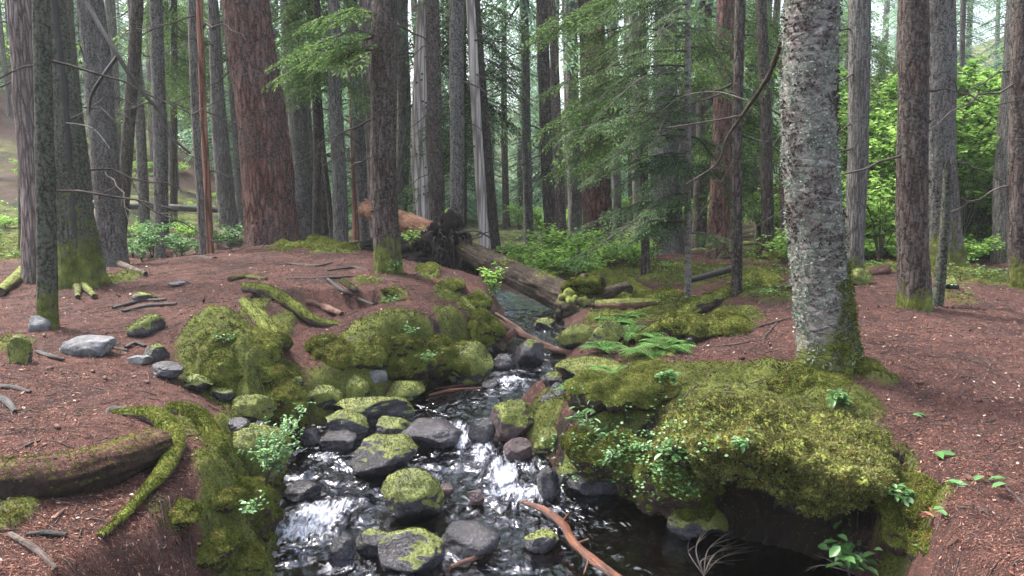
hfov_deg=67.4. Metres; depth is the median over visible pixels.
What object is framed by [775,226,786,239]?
maple seedling
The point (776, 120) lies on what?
young conifer
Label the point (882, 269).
fallen log
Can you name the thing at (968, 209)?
maple shrub
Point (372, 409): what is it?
boulder
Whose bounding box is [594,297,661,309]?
rotten log
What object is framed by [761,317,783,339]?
stick
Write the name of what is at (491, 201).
conifer tree
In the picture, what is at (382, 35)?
conifer tree
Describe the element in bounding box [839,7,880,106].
conifer tree
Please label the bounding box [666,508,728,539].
mossy rock
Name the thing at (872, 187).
maple shrub
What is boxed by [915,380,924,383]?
fir cone
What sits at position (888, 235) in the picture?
maple seedling
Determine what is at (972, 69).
maple shrub
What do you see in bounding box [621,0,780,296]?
conifer tree
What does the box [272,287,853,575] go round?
water
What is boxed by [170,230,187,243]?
evergreen shrub
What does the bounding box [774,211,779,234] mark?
maple shrub
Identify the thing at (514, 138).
conifer tree
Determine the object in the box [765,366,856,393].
moss mound
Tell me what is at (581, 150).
conifer tree
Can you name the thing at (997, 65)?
conifer tree
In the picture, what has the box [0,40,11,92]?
maple shrub
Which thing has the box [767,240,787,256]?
maple seedling
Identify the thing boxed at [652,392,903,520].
moss mound
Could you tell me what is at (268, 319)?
surface root
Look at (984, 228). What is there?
maple shrub
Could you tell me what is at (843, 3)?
conifer tree
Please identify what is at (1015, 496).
stick
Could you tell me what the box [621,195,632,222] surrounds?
maple shrub
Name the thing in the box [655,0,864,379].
lichened tree
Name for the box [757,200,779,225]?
maple shrub
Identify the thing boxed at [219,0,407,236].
conifer tree
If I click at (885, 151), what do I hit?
maple shrub
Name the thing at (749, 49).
hemlock tree
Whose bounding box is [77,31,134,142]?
young conifer
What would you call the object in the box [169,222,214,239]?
plant
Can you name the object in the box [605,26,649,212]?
young conifer
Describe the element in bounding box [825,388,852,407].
plant
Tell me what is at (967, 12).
conifer tree
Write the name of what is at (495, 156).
conifer tree
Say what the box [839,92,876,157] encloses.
maple shrub
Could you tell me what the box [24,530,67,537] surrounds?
stick
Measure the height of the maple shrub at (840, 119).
3.763 m
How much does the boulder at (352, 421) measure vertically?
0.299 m
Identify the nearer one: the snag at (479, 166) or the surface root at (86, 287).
the surface root at (86, 287)
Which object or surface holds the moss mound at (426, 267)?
on the ground at (740, 514)
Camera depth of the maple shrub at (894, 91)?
14.57 m
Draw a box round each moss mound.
[167,497,203,531]
[195,537,233,568]
[198,324,293,393]
[207,474,276,573]
[208,487,243,514]
[231,540,268,575]
[263,362,308,435]
[264,234,361,251]
[270,497,285,528]
[272,466,287,488]
[304,333,355,370]
[331,343,389,368]
[369,333,437,381]
[380,298,410,303]
[381,287,399,297]
[414,262,440,273]
[424,334,470,381]
[448,277,465,291]
[466,308,494,348]
[467,289,493,309]
[489,314,505,341]
[559,424,653,491]
[563,359,679,418]
[587,268,635,285]
[613,281,683,300]
[628,476,661,515]
[631,446,724,523]
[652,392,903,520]
[658,310,751,341]
[709,308,758,327]
[730,269,784,286]
[756,242,788,259]
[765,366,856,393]
[855,357,888,374]
[870,471,940,560]
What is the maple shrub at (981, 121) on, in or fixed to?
on the ground at (740, 514)
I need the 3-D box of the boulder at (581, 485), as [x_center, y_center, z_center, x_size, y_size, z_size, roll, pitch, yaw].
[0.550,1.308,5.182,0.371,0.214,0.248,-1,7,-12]
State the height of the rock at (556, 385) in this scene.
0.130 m
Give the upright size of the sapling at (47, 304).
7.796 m
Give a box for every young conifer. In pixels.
[0,0,10,89]
[77,0,145,113]
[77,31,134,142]
[115,2,127,104]
[116,0,128,88]
[117,1,182,113]
[118,0,207,137]
[125,4,177,129]
[143,0,212,146]
[177,0,233,176]
[207,5,230,151]
[208,63,231,157]
[278,2,331,173]
[309,2,350,206]
[311,16,346,164]
[323,2,365,226]
[325,73,410,226]
[408,6,449,192]
[409,0,475,216]
[411,0,501,213]
[440,18,501,226]
[467,0,536,219]
[494,1,537,221]
[495,5,563,225]
[533,28,627,222]
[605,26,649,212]
[622,5,752,217]
[622,31,652,220]
[623,63,653,197]
[772,2,781,183]
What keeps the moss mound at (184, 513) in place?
on the ground at (740, 514)
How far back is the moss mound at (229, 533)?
4.27 m
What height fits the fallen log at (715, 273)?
0.224 m
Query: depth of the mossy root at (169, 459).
3.73 m
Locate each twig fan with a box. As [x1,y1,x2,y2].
[688,525,757,575]
[806,527,868,573]
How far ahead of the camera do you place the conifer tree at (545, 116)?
16.60 m
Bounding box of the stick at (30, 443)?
[20,439,40,448]
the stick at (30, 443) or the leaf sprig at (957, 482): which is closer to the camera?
the leaf sprig at (957, 482)
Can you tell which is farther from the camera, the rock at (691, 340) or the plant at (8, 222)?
the plant at (8, 222)
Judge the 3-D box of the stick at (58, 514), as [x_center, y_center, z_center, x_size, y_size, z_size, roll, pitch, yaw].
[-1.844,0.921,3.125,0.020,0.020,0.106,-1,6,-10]
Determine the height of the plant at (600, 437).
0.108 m
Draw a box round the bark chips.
[0,248,1023,575]
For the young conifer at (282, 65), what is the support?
on the ground at (740, 514)
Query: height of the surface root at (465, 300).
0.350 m
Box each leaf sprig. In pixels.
[912,412,934,416]
[919,507,934,517]
[933,448,959,458]
[933,506,949,514]
[947,479,967,486]
[973,475,1005,486]
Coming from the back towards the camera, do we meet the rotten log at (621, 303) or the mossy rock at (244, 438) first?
the rotten log at (621, 303)
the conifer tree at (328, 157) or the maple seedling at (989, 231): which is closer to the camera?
the maple seedling at (989, 231)
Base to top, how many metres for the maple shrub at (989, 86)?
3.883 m
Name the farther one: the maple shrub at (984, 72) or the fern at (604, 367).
the maple shrub at (984, 72)
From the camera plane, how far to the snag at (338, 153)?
14.70 m
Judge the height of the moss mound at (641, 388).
0.412 m
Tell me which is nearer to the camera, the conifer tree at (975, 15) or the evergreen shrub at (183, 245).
the evergreen shrub at (183, 245)
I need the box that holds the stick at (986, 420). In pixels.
[975,418,995,421]
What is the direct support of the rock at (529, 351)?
in the water
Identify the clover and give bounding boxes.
[507,386,759,504]
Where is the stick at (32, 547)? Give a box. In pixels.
[7,531,58,571]
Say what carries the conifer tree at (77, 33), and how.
on the ground at (740, 514)
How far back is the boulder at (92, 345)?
5.66 m
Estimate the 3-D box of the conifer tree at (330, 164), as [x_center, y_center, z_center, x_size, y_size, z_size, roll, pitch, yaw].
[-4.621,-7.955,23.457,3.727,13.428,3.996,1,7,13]
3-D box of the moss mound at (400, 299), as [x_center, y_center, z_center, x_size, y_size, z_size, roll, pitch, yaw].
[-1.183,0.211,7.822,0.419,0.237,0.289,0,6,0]
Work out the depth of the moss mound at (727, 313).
7.05 m
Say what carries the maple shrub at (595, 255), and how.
on the ground at (740, 514)
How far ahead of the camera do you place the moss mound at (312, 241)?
11.52 m
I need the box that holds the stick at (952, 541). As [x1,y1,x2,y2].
[946,537,959,546]
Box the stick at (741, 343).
[717,339,767,346]
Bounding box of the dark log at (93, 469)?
[0,425,173,499]
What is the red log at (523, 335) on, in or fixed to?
on the ground at (740, 514)
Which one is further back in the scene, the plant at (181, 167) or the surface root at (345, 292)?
the plant at (181, 167)
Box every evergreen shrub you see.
[127,223,174,257]
[127,237,140,257]
[128,243,153,261]
[136,221,153,234]
[159,234,194,256]
[164,234,197,256]
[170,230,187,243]
[191,239,198,252]
[213,223,243,249]
[213,228,226,247]
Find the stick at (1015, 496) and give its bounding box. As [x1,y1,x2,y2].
[1005,487,1023,504]
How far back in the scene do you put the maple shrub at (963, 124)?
15.98 m
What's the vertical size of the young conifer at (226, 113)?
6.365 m
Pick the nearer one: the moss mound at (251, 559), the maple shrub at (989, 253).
the moss mound at (251, 559)
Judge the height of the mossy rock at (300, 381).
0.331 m
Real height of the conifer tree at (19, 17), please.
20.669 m
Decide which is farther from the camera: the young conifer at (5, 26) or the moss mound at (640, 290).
the young conifer at (5, 26)
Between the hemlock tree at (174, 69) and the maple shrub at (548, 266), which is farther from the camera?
the hemlock tree at (174, 69)
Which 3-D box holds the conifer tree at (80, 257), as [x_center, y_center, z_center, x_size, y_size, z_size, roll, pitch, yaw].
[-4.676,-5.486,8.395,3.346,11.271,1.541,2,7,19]
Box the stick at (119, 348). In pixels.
[113,347,128,350]
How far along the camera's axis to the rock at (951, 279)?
8.61 m
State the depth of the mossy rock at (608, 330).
7.36 m
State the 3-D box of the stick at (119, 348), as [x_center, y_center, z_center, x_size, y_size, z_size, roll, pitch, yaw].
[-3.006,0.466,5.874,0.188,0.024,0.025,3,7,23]
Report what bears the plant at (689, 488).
on the moss mound at (814, 462)
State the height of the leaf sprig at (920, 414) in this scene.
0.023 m
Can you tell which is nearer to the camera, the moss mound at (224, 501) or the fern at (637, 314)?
the moss mound at (224, 501)
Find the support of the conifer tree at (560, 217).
on the ground at (740, 514)
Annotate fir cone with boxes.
[54,423,60,428]
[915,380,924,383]
[964,473,972,480]
[972,398,982,401]
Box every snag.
[119,0,245,253]
[294,0,371,241]
[344,0,467,219]
[349,68,402,240]
[397,0,554,248]
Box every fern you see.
[552,385,563,392]
[576,341,626,354]
[585,365,626,374]
[590,317,637,327]
[611,312,647,317]
[616,343,666,358]
[621,325,665,344]
[632,336,695,355]
[658,337,695,344]
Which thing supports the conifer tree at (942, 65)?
on the ground at (740, 514)
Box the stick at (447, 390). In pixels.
[428,387,481,396]
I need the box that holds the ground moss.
[0,232,1006,575]
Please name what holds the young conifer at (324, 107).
on the ground at (740, 514)
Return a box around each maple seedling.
[750,233,788,251]
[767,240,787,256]
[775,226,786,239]
[864,236,895,259]
[864,237,894,259]
[865,227,895,252]
[868,232,895,247]
[868,232,895,256]
[873,232,966,249]
[884,244,896,256]
[964,228,991,257]
[964,232,999,252]
[964,233,1006,259]
[966,239,995,261]
[966,241,980,256]
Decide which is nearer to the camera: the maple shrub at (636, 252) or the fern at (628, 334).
the fern at (628, 334)
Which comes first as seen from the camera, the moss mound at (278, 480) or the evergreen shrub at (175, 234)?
the moss mound at (278, 480)
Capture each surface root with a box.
[0,265,20,295]
[0,384,31,393]
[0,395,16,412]
[73,281,81,298]
[80,281,97,298]
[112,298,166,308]
[115,260,147,275]
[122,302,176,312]
[227,274,267,281]
[239,296,270,329]
[253,302,288,351]
[286,262,332,266]
[286,275,399,281]
[306,299,343,315]
[326,278,374,304]
[327,266,368,270]
[338,278,359,291]
[460,295,477,308]
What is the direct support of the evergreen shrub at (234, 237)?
on the ground at (740, 514)
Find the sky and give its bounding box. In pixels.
[1,0,1005,109]
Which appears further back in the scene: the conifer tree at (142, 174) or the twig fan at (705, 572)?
the conifer tree at (142, 174)
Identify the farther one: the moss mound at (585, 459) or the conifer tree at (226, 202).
the conifer tree at (226, 202)
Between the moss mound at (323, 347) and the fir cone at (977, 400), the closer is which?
the fir cone at (977, 400)
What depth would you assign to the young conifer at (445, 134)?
40.94 m
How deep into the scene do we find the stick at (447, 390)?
6.75 m
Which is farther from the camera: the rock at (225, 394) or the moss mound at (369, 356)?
the moss mound at (369, 356)
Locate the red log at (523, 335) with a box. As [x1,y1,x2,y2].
[496,317,555,352]
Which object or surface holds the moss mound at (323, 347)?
on the ground at (740, 514)
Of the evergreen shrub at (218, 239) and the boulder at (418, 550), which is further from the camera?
the evergreen shrub at (218, 239)
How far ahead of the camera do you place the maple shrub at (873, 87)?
25.68 m
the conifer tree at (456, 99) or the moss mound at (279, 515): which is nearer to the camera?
the moss mound at (279, 515)
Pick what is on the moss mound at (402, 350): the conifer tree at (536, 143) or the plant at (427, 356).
the plant at (427, 356)
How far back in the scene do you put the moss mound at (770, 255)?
12.84 m
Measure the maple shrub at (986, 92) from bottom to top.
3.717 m
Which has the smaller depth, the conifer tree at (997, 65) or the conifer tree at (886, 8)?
the conifer tree at (997, 65)
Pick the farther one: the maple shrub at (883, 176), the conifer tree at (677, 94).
the conifer tree at (677, 94)
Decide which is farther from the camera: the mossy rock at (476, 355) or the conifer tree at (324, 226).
the conifer tree at (324, 226)
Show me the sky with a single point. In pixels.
(879, 8)
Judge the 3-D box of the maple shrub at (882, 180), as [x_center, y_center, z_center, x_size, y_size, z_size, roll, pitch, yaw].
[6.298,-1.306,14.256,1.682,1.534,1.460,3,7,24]
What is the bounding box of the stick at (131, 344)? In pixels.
[124,341,146,348]
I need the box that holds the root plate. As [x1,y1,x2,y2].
[349,209,498,275]
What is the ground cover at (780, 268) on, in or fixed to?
on the ground at (740, 514)
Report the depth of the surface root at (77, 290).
8.30 m
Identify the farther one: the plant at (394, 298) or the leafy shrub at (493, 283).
the leafy shrub at (493, 283)
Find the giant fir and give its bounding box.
[187,0,300,247]
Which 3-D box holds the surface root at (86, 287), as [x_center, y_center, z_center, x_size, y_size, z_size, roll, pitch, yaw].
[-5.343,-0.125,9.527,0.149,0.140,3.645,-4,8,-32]
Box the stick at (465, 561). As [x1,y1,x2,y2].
[450,556,484,567]
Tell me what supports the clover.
on the ground at (740, 514)
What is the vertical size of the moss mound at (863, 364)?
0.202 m
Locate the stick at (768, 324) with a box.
[729,316,793,336]
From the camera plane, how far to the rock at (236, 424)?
4.73 m
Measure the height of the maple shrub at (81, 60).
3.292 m
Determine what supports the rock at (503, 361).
on the ground at (740, 514)
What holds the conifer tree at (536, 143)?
on the ground at (740, 514)
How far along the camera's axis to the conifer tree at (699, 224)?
19.60 m
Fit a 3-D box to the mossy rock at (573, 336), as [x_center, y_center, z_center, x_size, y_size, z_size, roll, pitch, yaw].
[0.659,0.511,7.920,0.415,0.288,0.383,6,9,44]
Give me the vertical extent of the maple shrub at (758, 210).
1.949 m
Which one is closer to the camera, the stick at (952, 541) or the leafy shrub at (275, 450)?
the stick at (952, 541)
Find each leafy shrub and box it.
[236,412,311,486]
[264,402,315,435]
[401,225,424,248]
[476,260,507,299]
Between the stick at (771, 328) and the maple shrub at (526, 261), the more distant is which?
the maple shrub at (526, 261)
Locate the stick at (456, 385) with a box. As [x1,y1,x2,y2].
[435,383,475,388]
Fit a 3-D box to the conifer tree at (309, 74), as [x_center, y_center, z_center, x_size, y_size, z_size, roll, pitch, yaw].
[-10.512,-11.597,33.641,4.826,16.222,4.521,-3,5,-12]
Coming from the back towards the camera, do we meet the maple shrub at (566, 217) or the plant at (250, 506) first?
the maple shrub at (566, 217)
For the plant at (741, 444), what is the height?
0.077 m
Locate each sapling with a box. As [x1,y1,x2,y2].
[0,21,128,251]
[32,0,243,329]
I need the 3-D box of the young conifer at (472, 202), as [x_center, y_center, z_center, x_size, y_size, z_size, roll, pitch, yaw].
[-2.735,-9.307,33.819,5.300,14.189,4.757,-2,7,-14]
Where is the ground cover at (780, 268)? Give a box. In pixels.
[0,202,1007,311]
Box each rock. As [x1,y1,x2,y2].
[6,333,32,363]
[28,316,50,331]
[126,313,166,337]
[127,355,153,364]
[131,291,158,300]
[143,343,169,360]
[152,361,183,379]
[168,280,190,286]
[182,373,212,392]
[208,387,233,402]
[228,417,250,432]
[231,394,277,422]
[232,422,291,482]
[256,421,270,425]
[282,481,320,502]
[290,372,304,390]
[298,427,320,444]
[306,384,343,410]
[318,429,356,451]
[328,535,356,566]
[345,374,370,397]
[356,528,387,557]
[370,369,387,383]
[376,415,410,434]
[381,467,444,521]
[385,380,425,401]
[440,483,453,497]
[447,340,493,383]
[467,489,483,504]
[468,420,495,444]
[478,322,505,350]
[481,379,499,388]
[487,346,492,353]
[493,353,515,369]
[503,437,532,460]
[516,338,543,364]
[523,529,559,552]
[533,426,557,454]
[534,317,554,329]
[536,467,560,499]
[541,393,556,403]
[542,370,562,387]
[551,382,565,395]
[554,323,593,349]
[554,355,622,379]
[557,462,576,485]
[588,319,625,347]
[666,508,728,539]
[685,337,697,343]
[851,267,872,285]
[946,275,958,288]
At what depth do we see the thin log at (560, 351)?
7.84 m
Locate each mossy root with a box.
[96,405,185,539]
[164,401,228,458]
[240,282,340,326]
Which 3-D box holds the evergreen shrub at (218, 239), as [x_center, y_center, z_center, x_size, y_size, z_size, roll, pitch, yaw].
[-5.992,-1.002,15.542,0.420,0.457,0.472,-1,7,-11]
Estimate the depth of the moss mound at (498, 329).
7.92 m
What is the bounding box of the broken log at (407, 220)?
[357,198,438,234]
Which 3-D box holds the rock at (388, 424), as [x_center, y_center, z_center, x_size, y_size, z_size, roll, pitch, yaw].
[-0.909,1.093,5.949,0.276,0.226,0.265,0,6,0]
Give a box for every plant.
[0,213,17,227]
[127,220,142,235]
[132,161,151,169]
[169,215,190,224]
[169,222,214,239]
[178,160,190,172]
[211,330,234,343]
[238,490,271,516]
[382,295,399,302]
[385,260,404,270]
[401,321,419,334]
[415,350,443,363]
[564,396,606,436]
[587,424,607,441]
[599,446,626,464]
[630,435,651,452]
[647,462,672,480]
[654,369,680,385]
[654,439,690,466]
[676,481,700,496]
[730,436,750,452]
[818,521,882,575]
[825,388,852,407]
[885,483,914,506]
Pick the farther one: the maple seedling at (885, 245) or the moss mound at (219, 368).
the maple seedling at (885, 245)
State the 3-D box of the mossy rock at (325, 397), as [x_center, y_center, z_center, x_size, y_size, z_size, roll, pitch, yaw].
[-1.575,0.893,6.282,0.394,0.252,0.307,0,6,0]
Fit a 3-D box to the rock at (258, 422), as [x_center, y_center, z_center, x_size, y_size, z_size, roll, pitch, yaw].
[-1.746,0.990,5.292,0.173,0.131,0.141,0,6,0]
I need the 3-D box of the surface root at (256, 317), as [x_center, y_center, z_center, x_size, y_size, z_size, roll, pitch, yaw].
[-2.188,0.318,6.713,0.122,0.387,1.193,-4,8,-33]
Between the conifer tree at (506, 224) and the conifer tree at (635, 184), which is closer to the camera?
the conifer tree at (635, 184)
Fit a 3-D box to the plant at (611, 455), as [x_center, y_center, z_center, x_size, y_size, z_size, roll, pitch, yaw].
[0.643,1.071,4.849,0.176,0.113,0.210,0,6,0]
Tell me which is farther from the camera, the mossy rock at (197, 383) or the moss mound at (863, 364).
the mossy rock at (197, 383)
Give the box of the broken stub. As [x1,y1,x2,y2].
[933,156,952,306]
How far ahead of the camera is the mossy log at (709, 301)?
8.03 m
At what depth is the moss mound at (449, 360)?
6.87 m
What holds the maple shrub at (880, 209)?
on the ground at (740, 514)
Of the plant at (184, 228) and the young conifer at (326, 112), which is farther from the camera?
the young conifer at (326, 112)
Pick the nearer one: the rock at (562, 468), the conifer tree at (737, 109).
the rock at (562, 468)
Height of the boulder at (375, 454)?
0.352 m
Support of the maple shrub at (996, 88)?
on the ground at (740, 514)
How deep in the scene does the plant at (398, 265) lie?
8.91 m
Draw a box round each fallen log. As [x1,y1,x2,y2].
[93,200,217,212]
[128,253,216,258]
[141,237,196,257]
[213,223,243,241]
[455,240,632,317]
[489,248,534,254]
[691,265,731,282]
[774,281,791,289]
[867,264,890,274]
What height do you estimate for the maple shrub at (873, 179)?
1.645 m
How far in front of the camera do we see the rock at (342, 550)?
4.24 m
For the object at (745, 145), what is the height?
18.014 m
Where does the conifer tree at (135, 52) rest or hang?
on the ground at (740, 514)
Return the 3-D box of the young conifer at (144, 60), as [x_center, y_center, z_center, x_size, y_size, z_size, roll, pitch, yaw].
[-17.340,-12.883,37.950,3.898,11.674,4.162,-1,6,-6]
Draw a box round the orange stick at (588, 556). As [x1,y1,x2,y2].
[520,500,621,575]
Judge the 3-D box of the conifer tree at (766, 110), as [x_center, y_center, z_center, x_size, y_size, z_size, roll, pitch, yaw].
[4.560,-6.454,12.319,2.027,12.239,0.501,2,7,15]
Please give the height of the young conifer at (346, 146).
16.278 m
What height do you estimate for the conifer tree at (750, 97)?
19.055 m
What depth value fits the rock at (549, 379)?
6.12 m
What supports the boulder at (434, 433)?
in the water
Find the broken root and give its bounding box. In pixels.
[104,406,128,412]
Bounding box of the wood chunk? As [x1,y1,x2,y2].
[503,327,518,341]
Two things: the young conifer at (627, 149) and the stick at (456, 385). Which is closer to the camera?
the stick at (456, 385)
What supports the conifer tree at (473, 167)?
on the ground at (740, 514)
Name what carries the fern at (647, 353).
on the ground at (740, 514)
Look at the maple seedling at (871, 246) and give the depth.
13.20 m
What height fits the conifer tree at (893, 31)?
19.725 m
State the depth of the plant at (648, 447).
4.79 m
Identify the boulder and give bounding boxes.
[59,335,116,356]
[325,408,369,440]
[332,396,415,426]
[350,433,418,475]
[378,527,445,573]
[401,418,462,448]
[442,520,500,558]
[490,398,533,441]
[566,472,616,495]
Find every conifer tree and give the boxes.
[0,0,142,283]
[0,0,204,289]
[65,0,92,190]
[73,0,145,112]
[76,0,150,266]
[88,0,189,230]
[105,0,167,161]
[109,0,150,224]
[115,0,236,257]
[164,0,242,246]
[178,0,231,146]
[188,0,261,254]
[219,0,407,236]
[260,0,461,274]
[278,1,331,189]
[280,0,312,240]
[299,4,350,204]
[305,0,361,238]
[310,0,448,240]
[312,0,412,225]
[322,71,351,227]
[327,0,416,160]
[350,0,372,237]
[425,0,497,223]
[444,0,563,228]
[449,0,496,223]
[465,0,502,248]
[466,0,619,245]
[467,0,499,215]
[479,0,564,253]
[488,56,510,193]
[497,5,537,211]
[498,25,549,202]
[506,0,650,253]
[510,45,563,220]
[532,0,633,224]
[547,0,616,254]
[559,0,581,237]
[605,0,781,248]
[606,3,628,239]
[617,0,754,237]
[618,21,651,194]
[620,0,683,254]
[620,0,773,210]
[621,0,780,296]
[622,3,652,235]
[680,0,779,259]
[726,0,846,256]
[743,0,781,191]
[746,0,847,180]
[755,136,786,241]
[757,0,1023,311]
[838,0,870,268]
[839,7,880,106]
[840,0,897,99]
[843,0,892,71]
[871,0,897,96]
[872,0,956,63]
[881,1,897,59]
[888,0,993,73]
[928,0,1006,266]
[929,0,1023,289]
[956,0,996,93]
[957,0,1005,71]
[957,0,1006,93]
[957,0,1010,263]
[980,1,1006,71]
[994,1,1003,64]
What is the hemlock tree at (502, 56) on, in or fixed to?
on the ground at (740, 514)
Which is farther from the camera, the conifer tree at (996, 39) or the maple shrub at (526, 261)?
the conifer tree at (996, 39)
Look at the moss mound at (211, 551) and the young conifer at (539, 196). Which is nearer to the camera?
the moss mound at (211, 551)
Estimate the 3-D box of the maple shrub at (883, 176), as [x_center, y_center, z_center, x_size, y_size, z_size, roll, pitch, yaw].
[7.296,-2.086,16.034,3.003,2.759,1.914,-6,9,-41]
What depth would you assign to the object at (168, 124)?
23.46 m
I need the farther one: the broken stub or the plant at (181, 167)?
the plant at (181, 167)
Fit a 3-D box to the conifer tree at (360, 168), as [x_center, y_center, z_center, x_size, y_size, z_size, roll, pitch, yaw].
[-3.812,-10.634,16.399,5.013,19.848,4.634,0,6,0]
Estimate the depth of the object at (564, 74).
26.69 m
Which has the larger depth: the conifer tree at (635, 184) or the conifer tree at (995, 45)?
the conifer tree at (995, 45)
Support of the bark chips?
on the ground at (740, 514)
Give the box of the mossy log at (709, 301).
[629,283,744,344]
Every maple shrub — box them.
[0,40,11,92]
[76,42,82,66]
[348,195,351,214]
[493,249,539,263]
[496,238,544,258]
[503,202,523,229]
[511,230,598,257]
[524,241,607,279]
[524,249,567,271]
[526,223,621,258]
[529,259,560,275]
[533,205,543,240]
[534,206,582,230]
[539,207,582,232]
[551,236,622,272]
[557,255,614,273]
[566,230,640,266]
[586,229,657,261]
[601,240,662,266]
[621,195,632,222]
[682,202,692,228]
[731,174,779,239]
[743,61,894,181]
[746,118,779,194]
[757,181,779,199]
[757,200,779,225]
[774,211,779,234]
[837,63,997,186]
[837,71,897,191]
[837,90,963,231]
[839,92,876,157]
[841,68,897,138]
[841,135,887,198]
[841,166,895,253]
[841,171,895,261]
[843,175,895,235]
[843,184,894,218]
[845,54,1002,169]
[869,72,998,180]
[869,120,999,237]
[885,93,999,174]
[956,64,1000,164]
[956,121,995,258]
[957,63,1002,163]
[961,182,991,230]
[961,184,991,228]
[962,189,991,235]
[962,206,991,246]
[965,205,991,234]
[966,75,999,123]
[968,102,999,166]
[969,197,990,254]
[977,71,1000,116]
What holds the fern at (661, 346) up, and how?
on the ground at (740, 514)
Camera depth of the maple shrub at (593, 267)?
11.88 m
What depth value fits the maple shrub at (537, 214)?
20.95 m
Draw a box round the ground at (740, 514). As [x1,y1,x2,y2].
[0,36,1023,575]
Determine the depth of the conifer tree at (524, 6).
19.67 m
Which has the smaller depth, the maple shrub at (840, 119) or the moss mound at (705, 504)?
the moss mound at (705, 504)
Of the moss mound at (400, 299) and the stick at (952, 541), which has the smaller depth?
the stick at (952, 541)
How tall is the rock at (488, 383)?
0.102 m
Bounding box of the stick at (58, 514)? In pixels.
[52,508,65,520]
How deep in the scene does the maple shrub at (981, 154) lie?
12.94 m
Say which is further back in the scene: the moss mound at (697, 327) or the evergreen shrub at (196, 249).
the evergreen shrub at (196, 249)
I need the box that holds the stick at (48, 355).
[35,350,64,360]
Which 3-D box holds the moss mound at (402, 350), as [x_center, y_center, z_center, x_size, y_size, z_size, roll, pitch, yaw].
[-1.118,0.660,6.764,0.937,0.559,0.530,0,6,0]
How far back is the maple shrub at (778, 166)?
26.62 m
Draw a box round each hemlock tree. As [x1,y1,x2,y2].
[113,0,231,224]
[272,0,370,234]
[396,0,538,227]
[520,0,773,275]
[555,0,749,296]
[677,0,781,223]
[837,11,897,149]
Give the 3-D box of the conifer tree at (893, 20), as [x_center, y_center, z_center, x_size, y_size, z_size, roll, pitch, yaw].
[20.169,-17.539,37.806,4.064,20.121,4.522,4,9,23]
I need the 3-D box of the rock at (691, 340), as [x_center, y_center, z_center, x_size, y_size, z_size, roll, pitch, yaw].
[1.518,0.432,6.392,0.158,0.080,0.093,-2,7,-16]
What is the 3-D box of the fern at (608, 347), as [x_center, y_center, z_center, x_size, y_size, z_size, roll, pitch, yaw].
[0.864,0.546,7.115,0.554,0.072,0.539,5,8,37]
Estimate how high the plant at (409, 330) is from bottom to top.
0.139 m
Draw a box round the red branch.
[495,312,524,331]
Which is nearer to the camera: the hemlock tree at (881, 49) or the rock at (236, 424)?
the rock at (236, 424)
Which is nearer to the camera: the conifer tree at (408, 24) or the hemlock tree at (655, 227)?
the hemlock tree at (655, 227)
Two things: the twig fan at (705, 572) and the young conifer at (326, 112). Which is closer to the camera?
the twig fan at (705, 572)
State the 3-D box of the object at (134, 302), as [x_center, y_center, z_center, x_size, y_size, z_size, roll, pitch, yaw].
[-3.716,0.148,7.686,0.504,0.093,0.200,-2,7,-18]
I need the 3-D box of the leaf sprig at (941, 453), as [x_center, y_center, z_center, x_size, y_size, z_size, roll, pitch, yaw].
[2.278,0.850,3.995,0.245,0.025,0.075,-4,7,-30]
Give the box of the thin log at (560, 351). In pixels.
[550,347,571,354]
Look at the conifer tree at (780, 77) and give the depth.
28.07 m
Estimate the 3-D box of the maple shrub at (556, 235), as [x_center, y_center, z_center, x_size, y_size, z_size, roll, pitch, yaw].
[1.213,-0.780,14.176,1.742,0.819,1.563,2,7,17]

